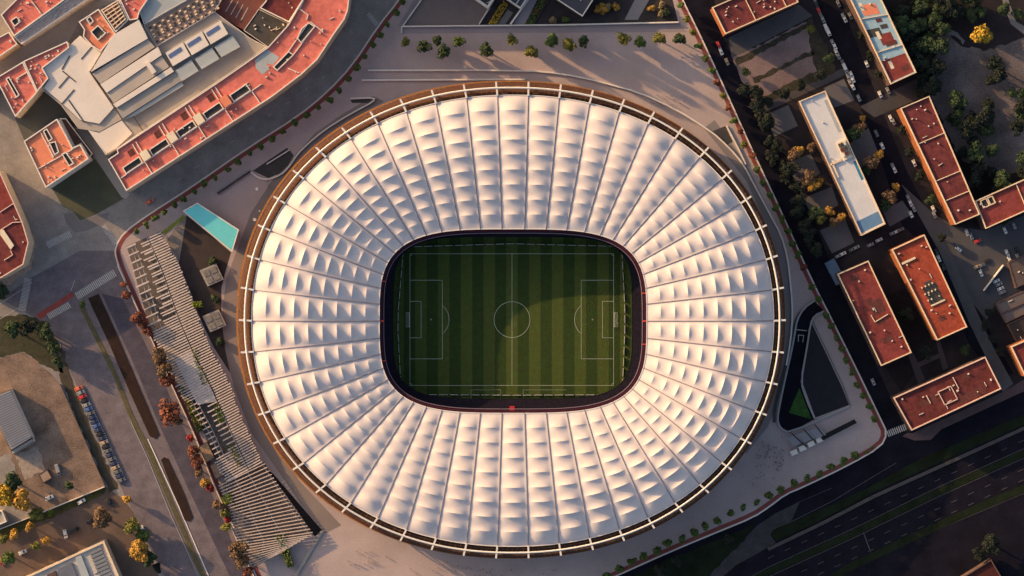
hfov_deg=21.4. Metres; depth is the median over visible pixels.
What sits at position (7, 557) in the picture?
tree
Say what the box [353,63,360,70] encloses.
street tree
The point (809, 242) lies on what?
belt tree
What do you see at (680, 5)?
street tree
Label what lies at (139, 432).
median grass
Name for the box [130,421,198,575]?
kerb median
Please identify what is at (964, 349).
tree
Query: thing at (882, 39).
apartment block
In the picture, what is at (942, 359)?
path block
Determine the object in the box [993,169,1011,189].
woodland tree
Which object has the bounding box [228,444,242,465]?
hedge
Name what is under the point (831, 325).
street tree
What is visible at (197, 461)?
autumn tree
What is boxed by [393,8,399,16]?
street tree
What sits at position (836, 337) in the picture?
street tree
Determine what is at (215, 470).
wooden kiosk
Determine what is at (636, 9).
pale path
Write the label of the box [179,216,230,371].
court
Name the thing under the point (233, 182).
retaining wall
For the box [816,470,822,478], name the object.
street tree
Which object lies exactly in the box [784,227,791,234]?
street tree
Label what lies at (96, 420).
parked car
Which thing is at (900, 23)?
woodland tree
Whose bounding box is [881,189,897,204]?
garden tree
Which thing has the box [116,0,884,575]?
plaza
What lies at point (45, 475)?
hut
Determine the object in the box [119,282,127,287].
autumn tree
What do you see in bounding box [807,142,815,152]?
garden tree
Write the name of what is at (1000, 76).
woodland tree
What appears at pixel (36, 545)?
tree
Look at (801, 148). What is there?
garden tree
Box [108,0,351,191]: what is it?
terraced block
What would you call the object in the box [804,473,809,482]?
street tree
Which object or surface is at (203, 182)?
street tree
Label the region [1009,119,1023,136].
woodland tree
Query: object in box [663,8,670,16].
bush
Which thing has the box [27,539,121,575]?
market building
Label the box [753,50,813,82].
grass lot
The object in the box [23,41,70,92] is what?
red row
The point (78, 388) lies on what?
parked car
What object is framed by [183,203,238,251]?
swimming pool
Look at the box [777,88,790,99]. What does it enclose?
tree
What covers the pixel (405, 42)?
plaza tree
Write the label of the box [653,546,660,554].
street tree
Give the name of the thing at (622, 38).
plaza tree
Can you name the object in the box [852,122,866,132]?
garden tree
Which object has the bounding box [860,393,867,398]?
street tree
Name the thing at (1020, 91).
woodland tree
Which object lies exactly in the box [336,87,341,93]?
street tree
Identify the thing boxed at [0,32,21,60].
red row
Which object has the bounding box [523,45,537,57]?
plaza tree
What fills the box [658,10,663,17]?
bush
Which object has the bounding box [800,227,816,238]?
belt tree
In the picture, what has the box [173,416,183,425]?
autumn tree
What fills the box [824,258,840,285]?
container
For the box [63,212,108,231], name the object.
pavement corner
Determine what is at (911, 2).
woodland tree
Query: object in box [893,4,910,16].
woodland tree
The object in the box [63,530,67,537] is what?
parked car
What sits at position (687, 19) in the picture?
street tree
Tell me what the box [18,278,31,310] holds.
crosswalk
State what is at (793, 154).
garden tree
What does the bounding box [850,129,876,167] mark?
terrace
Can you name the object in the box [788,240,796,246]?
street tree
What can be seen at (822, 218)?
garden tree
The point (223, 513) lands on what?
autumn tree
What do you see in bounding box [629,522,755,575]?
verge slip
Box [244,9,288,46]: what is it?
slate roof
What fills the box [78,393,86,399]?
parked car
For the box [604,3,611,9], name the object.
bush
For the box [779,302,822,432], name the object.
ramp underpass
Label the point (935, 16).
woodland tree
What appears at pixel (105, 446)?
parked car
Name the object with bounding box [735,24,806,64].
grass lot edge
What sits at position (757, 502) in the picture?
street tree
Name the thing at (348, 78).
street tree
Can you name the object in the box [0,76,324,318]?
road markings
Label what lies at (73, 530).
parked van
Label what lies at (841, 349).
street tree
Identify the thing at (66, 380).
grass verge
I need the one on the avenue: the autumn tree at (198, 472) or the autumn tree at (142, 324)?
the autumn tree at (198, 472)
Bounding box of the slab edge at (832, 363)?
[813,322,849,404]
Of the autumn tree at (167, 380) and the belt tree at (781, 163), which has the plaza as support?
the autumn tree at (167, 380)
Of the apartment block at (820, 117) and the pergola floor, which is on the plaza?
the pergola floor
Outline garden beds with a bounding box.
[885,288,936,391]
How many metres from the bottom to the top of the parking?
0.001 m
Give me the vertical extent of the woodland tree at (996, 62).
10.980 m
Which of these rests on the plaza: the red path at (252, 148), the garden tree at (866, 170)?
the red path at (252, 148)
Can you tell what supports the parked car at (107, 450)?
on the avenue
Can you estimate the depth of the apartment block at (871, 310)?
1386.02 m
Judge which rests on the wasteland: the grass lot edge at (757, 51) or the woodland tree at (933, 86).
the woodland tree at (933, 86)
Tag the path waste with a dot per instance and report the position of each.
(955, 34)
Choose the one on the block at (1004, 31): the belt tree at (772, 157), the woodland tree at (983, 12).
the woodland tree at (983, 12)
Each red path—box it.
[117,2,400,575]
[610,0,884,575]
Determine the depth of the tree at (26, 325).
1388.77 m
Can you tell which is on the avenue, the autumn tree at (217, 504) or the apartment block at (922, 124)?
the autumn tree at (217, 504)
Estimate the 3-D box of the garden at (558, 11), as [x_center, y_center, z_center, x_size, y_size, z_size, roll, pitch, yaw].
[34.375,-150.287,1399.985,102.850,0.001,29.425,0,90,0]
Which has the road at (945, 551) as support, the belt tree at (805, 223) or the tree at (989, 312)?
the belt tree at (805, 223)
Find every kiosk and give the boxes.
[199,441,214,462]
[210,462,223,479]
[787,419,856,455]
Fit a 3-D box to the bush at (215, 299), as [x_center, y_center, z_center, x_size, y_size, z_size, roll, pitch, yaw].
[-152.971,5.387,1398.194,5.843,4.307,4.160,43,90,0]
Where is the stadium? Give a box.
[236,81,785,558]
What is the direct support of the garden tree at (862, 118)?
on the block at (1004, 31)
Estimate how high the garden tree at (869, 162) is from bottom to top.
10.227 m
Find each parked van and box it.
[54,464,60,474]
[68,526,79,533]
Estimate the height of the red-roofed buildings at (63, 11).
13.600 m
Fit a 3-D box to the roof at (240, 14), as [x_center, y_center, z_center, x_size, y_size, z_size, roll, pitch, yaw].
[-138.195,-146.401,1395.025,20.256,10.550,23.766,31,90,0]
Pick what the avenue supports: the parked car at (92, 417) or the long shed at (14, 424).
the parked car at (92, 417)
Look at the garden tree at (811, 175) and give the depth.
1391.41 m
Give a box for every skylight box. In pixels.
[200,264,223,285]
[202,309,225,331]
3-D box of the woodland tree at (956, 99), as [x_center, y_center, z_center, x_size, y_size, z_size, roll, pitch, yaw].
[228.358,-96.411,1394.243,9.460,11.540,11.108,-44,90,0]
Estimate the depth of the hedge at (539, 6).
1398.93 m
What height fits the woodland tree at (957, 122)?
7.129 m
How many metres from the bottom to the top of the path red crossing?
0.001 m
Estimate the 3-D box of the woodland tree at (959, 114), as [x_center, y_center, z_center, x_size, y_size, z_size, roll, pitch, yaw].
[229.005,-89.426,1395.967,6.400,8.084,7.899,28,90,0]
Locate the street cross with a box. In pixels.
[860,73,932,116]
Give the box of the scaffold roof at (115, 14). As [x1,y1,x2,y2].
[101,0,129,32]
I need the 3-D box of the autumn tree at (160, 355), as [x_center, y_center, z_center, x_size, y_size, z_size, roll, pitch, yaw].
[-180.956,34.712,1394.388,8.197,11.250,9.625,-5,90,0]
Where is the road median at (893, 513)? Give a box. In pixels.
[754,450,1023,575]
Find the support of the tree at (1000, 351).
on the street
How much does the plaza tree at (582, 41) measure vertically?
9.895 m
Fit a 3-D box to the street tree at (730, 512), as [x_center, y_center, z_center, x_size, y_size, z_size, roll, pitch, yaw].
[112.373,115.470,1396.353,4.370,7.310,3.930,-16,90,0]
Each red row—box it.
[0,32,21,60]
[0,62,41,117]
[1,0,65,35]
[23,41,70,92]
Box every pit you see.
[253,148,293,177]
[268,470,321,535]
[351,99,371,102]
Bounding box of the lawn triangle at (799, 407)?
[789,388,810,418]
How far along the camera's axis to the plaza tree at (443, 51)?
1389.08 m
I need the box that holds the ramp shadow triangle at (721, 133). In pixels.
[713,126,732,144]
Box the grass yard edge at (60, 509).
[0,487,105,537]
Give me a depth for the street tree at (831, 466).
1393.68 m
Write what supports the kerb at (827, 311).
on the plaza
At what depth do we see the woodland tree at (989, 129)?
1393.44 m
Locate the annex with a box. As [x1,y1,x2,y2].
[59,118,93,157]
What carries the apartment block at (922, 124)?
on the ground
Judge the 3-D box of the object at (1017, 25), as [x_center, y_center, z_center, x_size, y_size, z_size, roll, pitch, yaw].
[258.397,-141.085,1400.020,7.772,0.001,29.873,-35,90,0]
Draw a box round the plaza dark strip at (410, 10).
[399,0,419,25]
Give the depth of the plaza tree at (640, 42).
1390.19 m
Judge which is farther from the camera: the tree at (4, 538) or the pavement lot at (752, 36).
the pavement lot at (752, 36)
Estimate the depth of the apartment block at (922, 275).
1385.02 m
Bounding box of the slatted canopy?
[218,463,312,566]
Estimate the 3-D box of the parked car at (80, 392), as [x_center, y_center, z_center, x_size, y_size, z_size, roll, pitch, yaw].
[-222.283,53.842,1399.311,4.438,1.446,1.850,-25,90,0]
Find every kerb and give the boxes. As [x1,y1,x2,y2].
[115,0,398,575]
[616,0,885,575]
[768,427,1023,550]
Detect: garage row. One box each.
[994,290,1023,322]
[1006,316,1023,340]
[1007,255,1023,287]
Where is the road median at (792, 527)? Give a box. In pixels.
[770,415,1023,540]
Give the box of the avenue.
[2,251,254,575]
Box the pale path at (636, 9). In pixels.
[625,0,648,19]
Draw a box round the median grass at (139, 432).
[79,306,204,575]
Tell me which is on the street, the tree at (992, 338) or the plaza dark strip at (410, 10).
the tree at (992, 338)
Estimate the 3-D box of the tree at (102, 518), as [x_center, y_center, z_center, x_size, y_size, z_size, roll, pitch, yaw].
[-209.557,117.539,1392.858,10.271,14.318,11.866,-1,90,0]
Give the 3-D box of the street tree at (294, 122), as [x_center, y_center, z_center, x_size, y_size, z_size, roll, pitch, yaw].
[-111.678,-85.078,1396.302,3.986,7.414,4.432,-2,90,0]
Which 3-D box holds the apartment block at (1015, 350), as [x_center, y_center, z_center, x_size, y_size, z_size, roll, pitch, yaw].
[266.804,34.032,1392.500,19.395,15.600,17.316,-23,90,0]
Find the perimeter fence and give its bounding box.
[115,251,222,502]
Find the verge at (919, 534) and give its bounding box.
[829,484,1023,575]
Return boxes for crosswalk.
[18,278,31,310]
[46,231,71,247]
[47,302,70,318]
[75,270,116,298]
[101,225,117,244]
[367,13,378,25]
[886,424,906,436]
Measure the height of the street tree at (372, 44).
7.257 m
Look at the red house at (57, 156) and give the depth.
1385.02 m
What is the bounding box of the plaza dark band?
[402,23,685,33]
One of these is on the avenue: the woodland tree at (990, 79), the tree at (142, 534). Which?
the tree at (142, 534)
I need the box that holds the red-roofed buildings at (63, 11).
[15,0,93,45]
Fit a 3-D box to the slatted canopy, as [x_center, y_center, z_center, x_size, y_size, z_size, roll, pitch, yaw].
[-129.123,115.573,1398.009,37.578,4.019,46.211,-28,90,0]
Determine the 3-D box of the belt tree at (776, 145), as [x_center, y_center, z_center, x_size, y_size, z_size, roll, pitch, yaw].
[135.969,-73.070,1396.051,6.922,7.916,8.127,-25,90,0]
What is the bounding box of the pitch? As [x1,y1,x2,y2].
[394,237,631,398]
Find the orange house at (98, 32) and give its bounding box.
[79,9,115,51]
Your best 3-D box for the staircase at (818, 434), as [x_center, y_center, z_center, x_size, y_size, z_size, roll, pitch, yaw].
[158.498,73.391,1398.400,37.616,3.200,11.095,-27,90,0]
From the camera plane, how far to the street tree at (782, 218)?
1393.37 m
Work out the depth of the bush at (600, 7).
1396.50 m
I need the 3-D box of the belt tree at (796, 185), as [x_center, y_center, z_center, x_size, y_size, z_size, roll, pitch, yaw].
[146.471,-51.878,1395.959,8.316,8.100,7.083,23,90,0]
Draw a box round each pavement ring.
[222,96,383,532]
[704,120,790,452]
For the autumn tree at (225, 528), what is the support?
on the avenue
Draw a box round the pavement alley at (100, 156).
[75,128,129,198]
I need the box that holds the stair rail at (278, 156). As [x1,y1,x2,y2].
[267,150,289,163]
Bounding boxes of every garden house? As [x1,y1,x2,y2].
[475,0,493,8]
[507,0,525,8]
[556,0,592,17]
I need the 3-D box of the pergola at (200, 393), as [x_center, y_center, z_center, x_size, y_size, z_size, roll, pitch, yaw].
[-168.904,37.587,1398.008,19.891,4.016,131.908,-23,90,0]
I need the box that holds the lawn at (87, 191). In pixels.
[52,159,123,220]
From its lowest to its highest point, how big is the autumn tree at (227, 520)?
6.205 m
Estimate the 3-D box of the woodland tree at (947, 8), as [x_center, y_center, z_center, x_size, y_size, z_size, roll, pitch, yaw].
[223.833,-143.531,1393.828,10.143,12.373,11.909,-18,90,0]
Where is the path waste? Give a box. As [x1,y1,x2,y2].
[947,30,964,44]
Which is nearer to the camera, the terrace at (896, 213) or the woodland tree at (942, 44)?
the woodland tree at (942, 44)
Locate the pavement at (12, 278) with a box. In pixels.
[0,216,35,285]
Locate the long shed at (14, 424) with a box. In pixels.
[0,389,34,449]
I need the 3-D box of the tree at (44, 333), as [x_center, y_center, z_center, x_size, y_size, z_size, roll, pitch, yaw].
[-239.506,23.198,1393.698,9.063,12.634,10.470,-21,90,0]
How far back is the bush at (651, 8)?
1397.69 m
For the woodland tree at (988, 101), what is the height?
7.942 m
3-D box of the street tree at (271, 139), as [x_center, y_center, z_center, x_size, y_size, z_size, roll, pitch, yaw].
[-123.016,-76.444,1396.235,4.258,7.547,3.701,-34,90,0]
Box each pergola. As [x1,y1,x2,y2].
[126,236,249,481]
[148,232,261,468]
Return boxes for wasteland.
[927,33,1023,172]
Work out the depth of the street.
1400.06 m
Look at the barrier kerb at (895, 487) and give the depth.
1399.65 m
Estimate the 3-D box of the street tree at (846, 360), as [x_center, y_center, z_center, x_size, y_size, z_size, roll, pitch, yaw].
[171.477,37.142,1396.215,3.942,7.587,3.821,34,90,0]
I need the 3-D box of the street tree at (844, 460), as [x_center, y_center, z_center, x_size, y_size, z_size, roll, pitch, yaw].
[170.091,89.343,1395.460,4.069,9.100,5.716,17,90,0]
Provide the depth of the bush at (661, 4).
1397.80 m
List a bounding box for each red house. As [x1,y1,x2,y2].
[24,119,92,188]
[120,0,147,21]
[260,0,301,22]
[961,558,1000,575]
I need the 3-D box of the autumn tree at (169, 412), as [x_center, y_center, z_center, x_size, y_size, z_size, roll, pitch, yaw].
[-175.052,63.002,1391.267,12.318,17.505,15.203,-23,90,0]
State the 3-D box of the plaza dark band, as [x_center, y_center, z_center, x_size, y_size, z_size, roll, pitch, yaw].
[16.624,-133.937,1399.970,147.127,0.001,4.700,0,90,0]
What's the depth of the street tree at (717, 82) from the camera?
1393.57 m
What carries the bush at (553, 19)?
on the garden at (558, 11)
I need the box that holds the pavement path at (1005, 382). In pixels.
[933,236,1012,391]
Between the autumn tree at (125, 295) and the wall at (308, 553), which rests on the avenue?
the autumn tree at (125, 295)
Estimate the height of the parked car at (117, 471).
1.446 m
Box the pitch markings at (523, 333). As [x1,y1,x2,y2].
[410,254,613,385]
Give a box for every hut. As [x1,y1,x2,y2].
[0,510,7,523]
[38,469,52,482]
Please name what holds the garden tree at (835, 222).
on the block at (1004, 31)
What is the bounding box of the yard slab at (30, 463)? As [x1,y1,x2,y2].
[15,445,45,479]
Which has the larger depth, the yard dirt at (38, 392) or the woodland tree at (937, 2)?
the yard dirt at (38, 392)
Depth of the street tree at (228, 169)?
1394.64 m
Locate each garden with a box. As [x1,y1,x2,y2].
[480,0,677,24]
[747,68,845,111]
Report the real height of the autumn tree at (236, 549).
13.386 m
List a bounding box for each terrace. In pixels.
[404,0,490,25]
[771,105,797,135]
[791,154,819,181]
[803,187,837,211]
[820,220,853,252]
[824,79,853,107]
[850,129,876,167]
[883,201,909,225]
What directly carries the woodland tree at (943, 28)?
on the block at (1004, 31)
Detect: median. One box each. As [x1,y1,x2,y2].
[88,294,158,438]
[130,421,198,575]
[147,439,208,575]
[161,457,192,521]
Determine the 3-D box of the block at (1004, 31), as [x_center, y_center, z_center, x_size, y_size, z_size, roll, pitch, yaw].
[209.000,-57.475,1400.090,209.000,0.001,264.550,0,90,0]
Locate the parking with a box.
[902,185,1023,319]
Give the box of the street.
[813,0,1012,375]
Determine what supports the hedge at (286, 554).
on the plaza
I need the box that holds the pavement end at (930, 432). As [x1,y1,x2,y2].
[903,380,1023,440]
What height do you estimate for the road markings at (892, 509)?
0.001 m
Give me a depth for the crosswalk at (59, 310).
1400.04 m
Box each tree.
[0,281,8,298]
[0,483,13,506]
[0,535,7,543]
[0,550,15,564]
[3,320,18,338]
[3,471,22,490]
[9,528,17,539]
[11,488,30,511]
[18,318,37,336]
[25,521,34,532]
[28,507,43,520]
[30,541,41,549]
[36,322,52,340]
[40,536,50,544]
[45,340,59,356]
[51,356,62,367]
[64,481,73,489]
[79,300,84,307]
[93,506,112,528]
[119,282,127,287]
[121,290,131,299]
[122,495,131,502]
[123,516,140,533]
[129,311,142,323]
[129,539,148,561]
[135,529,150,541]
[138,319,146,329]
[141,326,152,336]
[142,551,157,567]
[143,221,148,228]
[151,215,159,221]
[152,347,167,364]
[153,562,160,573]
[156,360,172,376]
[157,398,180,427]
[159,374,174,386]
[171,201,177,208]
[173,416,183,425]
[179,195,186,201]
[186,434,193,441]
[187,445,199,454]
[190,453,203,469]
[195,467,202,477]
[200,179,207,187]
[200,478,210,487]
[206,484,214,491]
[212,499,225,509]
[220,508,230,517]
[220,522,230,531]
[224,516,230,523]
[225,166,231,172]
[228,541,249,559]
[234,158,241,165]
[235,554,249,569]
[242,567,253,575]
[257,143,263,149]
[268,136,275,142]
[291,119,297,126]
[303,112,310,118]
[325,97,333,103]
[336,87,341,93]
[345,75,351,81]
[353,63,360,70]
[369,41,376,48]
[376,32,383,37]
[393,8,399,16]
[401,36,409,46]
[416,40,432,52]
[432,35,441,46]
[437,43,450,59]
[453,36,466,47]
[479,41,493,56]
[507,33,517,45]
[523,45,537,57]
[544,33,558,46]
[562,37,576,51]
[578,35,588,47]
[615,564,623,572]
[616,32,631,45]
[627,557,636,565]
[633,35,646,47]
[639,552,647,559]
[651,32,666,43]
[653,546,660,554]
[653,563,668,575]
[662,539,672,546]
[670,555,682,567]
[672,33,685,43]
[676,2,683,7]
[678,534,684,543]
[683,15,690,22]
[689,28,696,35]
[690,528,698,536]
[693,43,702,48]
[701,521,708,530]
[702,54,708,62]
[707,68,716,73]
[713,79,720,86]
[713,516,721,525]
[719,92,726,98]
[725,103,731,110]
[727,509,734,516]
[729,117,737,123]
[737,83,750,95]
[737,126,743,133]
[740,141,747,148]
[740,504,745,511]
[741,66,750,76]
[748,152,756,158]
[749,85,763,101]
[749,98,764,111]
[753,107,766,122]
[753,165,759,173]
[754,499,759,505]
[758,113,774,130]
[759,179,765,186]
[761,121,771,132]
[763,97,772,107]
[763,134,774,147]
[764,491,773,499]
[765,149,778,166]
[766,191,773,198]
[770,138,783,151]
[772,203,778,211]
[776,485,784,494]
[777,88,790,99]
[778,159,788,172]
[779,215,784,223]
[780,172,790,184]
[782,161,801,176]
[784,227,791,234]
[788,147,801,160]
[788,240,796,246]
[789,181,804,193]
[789,192,806,206]
[789,205,804,220]
[791,478,797,487]
[794,146,804,154]
[795,78,805,90]
[795,250,801,258]
[797,217,811,234]
[800,177,807,188]
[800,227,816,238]
[800,264,806,269]
[803,237,815,247]
[804,169,816,184]
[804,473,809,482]
[805,25,815,32]
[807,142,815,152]
[808,180,820,191]
[808,206,823,219]
[808,242,821,257]
[808,284,815,289]
[813,68,827,79]
[815,178,823,184]
[815,296,821,302]
[816,214,826,224]
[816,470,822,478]
[822,311,829,318]
[823,53,834,63]
[825,206,835,215]
[825,463,834,470]
[827,322,834,328]
[829,217,840,227]
[834,333,838,341]
[836,213,846,221]
[838,345,845,352]
[839,456,847,466]
[843,356,849,364]
[845,127,862,140]
[849,367,855,375]
[850,451,859,459]
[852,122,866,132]
[853,382,859,388]
[856,30,863,39]
[860,115,865,121]
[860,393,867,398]
[861,165,870,175]
[862,155,879,168]
[865,403,873,409]
[866,50,874,60]
[871,415,877,422]
[873,150,883,158]
[875,70,882,77]
[880,198,890,212]
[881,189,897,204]
[892,14,908,34]
[892,183,899,191]
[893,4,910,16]
[896,125,906,134]
[898,307,914,320]
[899,29,914,41]
[905,42,920,57]
[905,147,913,156]
[906,19,920,33]
[908,36,921,46]
[909,0,916,6]
[910,54,929,72]
[911,0,929,14]
[913,83,927,97]
[914,169,925,181]
[916,35,936,53]
[917,16,928,31]
[918,45,927,55]
[918,345,931,359]
[923,75,941,95]
[924,31,935,38]
[924,194,935,204]
[926,6,942,25]
[926,21,936,31]
[927,58,946,74]
[930,0,941,4]
[932,0,941,10]
[932,38,949,54]
[934,21,951,35]
[938,233,946,241]
[939,0,958,17]
[944,13,956,22]
[945,111,957,122]
[948,90,968,108]
[950,107,963,119]
[951,118,961,126]
[954,146,967,159]
[955,3,965,17]
[958,119,979,138]
[959,344,969,355]
[960,0,968,3]
[964,110,976,120]
[965,3,973,12]
[966,12,977,22]
[966,135,980,144]
[966,172,981,190]
[967,139,985,161]
[968,0,983,8]
[970,23,992,43]
[970,158,981,164]
[970,162,988,177]
[972,547,985,561]
[973,4,981,14]
[975,105,994,126]
[977,8,986,17]
[977,125,984,135]
[980,97,994,107]
[981,319,990,331]
[981,533,999,554]
[983,124,994,136]
[984,74,996,85]
[984,308,994,316]
[985,55,1005,70]
[985,144,1000,157]
[985,167,998,176]
[988,335,998,342]
[990,183,998,191]
[993,67,1007,82]
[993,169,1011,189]
[995,347,1004,356]
[997,2,1010,16]
[1006,87,1017,97]
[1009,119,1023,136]
[1010,9,1023,19]
[1013,97,1023,113]
[1014,111,1023,120]
[1016,88,1023,98]
[1016,150,1023,164]
[1016,164,1023,178]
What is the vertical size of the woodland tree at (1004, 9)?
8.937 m
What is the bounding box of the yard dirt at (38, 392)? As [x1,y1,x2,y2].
[0,352,103,512]
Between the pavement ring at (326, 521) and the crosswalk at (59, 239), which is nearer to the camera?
the pavement ring at (326, 521)
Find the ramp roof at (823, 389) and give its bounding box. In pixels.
[803,325,848,417]
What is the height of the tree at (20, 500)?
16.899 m
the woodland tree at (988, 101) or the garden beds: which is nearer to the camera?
the woodland tree at (988, 101)
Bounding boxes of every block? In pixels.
[0,171,33,279]
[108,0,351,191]
[710,0,797,36]
[719,0,1023,432]
[797,91,884,235]
[835,261,911,365]
[846,0,916,85]
[888,234,966,339]
[890,356,1000,430]
[896,96,979,224]
[908,352,924,383]
[916,353,940,367]
[936,340,947,369]
[974,178,1023,228]
[1006,339,1023,375]
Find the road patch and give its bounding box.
[101,293,243,575]
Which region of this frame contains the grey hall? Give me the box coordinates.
[42,12,266,155]
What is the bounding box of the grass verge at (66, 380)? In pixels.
[58,342,117,492]
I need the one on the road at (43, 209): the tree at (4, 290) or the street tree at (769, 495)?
the tree at (4, 290)
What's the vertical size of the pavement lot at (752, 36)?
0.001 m
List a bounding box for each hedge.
[178,386,204,431]
[191,301,202,307]
[191,348,208,384]
[214,403,224,422]
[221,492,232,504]
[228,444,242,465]
[274,534,293,567]
[488,0,507,24]
[526,0,544,23]
[753,18,835,103]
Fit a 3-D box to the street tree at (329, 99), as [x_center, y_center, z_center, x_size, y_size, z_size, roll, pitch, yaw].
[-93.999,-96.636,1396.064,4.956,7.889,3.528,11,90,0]
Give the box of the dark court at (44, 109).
[15,91,76,140]
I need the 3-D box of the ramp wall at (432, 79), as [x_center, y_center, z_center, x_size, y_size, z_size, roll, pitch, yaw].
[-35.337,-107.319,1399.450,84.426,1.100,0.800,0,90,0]
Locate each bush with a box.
[208,256,215,264]
[211,294,220,303]
[215,337,224,345]
[549,16,556,23]
[562,16,570,21]
[594,2,608,14]
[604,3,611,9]
[612,2,619,10]
[646,5,654,10]
[658,1,665,9]
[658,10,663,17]
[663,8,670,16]
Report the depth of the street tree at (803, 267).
1393.72 m
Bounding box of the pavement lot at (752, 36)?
[729,4,811,56]
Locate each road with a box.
[0,0,396,575]
[619,0,1023,575]
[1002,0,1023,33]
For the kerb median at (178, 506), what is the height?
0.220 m
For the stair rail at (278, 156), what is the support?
on the pit at (278, 165)
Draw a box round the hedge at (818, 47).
[753,18,835,103]
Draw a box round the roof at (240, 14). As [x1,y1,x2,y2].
[215,0,264,29]
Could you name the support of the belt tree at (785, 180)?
on the road at (945, 551)
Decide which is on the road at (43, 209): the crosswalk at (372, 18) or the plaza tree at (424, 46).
the crosswalk at (372, 18)
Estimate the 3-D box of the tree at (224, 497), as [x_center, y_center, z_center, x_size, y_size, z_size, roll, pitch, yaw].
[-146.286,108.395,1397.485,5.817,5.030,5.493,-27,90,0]
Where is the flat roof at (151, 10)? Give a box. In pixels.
[140,0,185,24]
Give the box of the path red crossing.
[37,292,73,318]
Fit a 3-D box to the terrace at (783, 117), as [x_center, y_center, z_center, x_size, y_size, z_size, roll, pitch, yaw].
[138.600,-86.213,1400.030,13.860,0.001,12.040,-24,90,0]
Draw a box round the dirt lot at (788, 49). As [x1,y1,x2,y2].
[732,22,816,101]
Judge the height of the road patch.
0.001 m
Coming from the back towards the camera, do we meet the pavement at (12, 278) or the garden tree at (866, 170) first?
the pavement at (12, 278)
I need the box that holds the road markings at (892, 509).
[752,440,1023,575]
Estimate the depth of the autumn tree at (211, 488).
1393.90 m
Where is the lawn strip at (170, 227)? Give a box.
[161,215,184,234]
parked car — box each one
[18,549,26,554]
[45,494,53,500]
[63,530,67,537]
[74,385,82,391]
[76,389,84,395]
[77,498,85,504]
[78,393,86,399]
[80,398,88,403]
[82,402,90,407]
[84,406,92,411]
[86,410,94,416]
[88,414,96,420]
[90,418,98,424]
[92,423,100,428]
[94,427,102,432]
[96,431,104,437]
[98,435,105,441]
[100,439,107,445]
[101,444,110,449]
[103,448,111,453]
[105,452,113,457]
[106,497,112,505]
[107,456,115,462]
[109,460,117,466]
[111,464,119,470]
[113,469,121,474]
[115,473,123,478]
[117,477,125,482]
[145,198,153,204]
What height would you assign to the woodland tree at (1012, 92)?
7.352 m
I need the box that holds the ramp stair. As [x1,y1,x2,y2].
[218,462,312,566]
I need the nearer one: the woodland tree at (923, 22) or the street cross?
the woodland tree at (923, 22)
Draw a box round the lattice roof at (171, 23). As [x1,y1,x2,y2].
[144,0,221,46]
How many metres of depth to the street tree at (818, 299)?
1393.60 m
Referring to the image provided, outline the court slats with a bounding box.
[167,216,185,260]
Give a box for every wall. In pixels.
[0,486,104,528]
[59,384,104,485]
[217,171,250,193]
[250,97,374,179]
[294,531,322,575]
[361,79,524,80]
[368,69,792,364]
[401,21,678,26]
[403,0,421,25]
[510,0,528,24]
[726,126,745,163]
[773,307,806,421]
[777,300,849,432]
[801,310,823,417]
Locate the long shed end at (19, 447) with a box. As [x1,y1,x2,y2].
[11,438,34,454]
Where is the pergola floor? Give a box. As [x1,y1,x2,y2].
[126,232,260,479]
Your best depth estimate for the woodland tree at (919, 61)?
1389.67 m
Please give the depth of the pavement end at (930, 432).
1400.04 m
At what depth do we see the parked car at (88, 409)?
1398.85 m
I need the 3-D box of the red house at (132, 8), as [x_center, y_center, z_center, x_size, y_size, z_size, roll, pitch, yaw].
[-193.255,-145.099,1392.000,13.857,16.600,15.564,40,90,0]
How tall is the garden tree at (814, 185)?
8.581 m
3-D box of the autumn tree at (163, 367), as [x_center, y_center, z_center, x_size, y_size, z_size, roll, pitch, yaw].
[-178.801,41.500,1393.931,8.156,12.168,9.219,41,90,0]
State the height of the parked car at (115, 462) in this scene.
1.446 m
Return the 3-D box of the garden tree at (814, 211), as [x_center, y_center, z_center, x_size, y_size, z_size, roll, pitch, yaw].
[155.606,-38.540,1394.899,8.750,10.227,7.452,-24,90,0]
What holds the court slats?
on the plaza
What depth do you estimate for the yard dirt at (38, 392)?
1400.05 m
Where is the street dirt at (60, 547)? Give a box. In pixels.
[0,487,158,575]
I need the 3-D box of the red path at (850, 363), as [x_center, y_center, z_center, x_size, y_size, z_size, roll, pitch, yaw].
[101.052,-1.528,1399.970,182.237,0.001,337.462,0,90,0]
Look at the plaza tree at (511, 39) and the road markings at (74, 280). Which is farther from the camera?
the road markings at (74, 280)
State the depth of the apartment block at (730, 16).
1386.02 m
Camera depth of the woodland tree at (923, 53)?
1393.23 m
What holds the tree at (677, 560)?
on the verge slip
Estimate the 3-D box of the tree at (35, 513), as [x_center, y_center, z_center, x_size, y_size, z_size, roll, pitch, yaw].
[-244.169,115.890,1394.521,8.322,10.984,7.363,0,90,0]
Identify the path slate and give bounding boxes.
[513,0,536,24]
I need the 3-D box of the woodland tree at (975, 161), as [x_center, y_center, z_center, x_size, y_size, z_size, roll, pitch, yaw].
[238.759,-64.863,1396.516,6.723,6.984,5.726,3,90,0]
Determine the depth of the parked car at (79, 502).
1398.87 m
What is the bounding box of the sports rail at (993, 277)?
[983,265,1003,290]

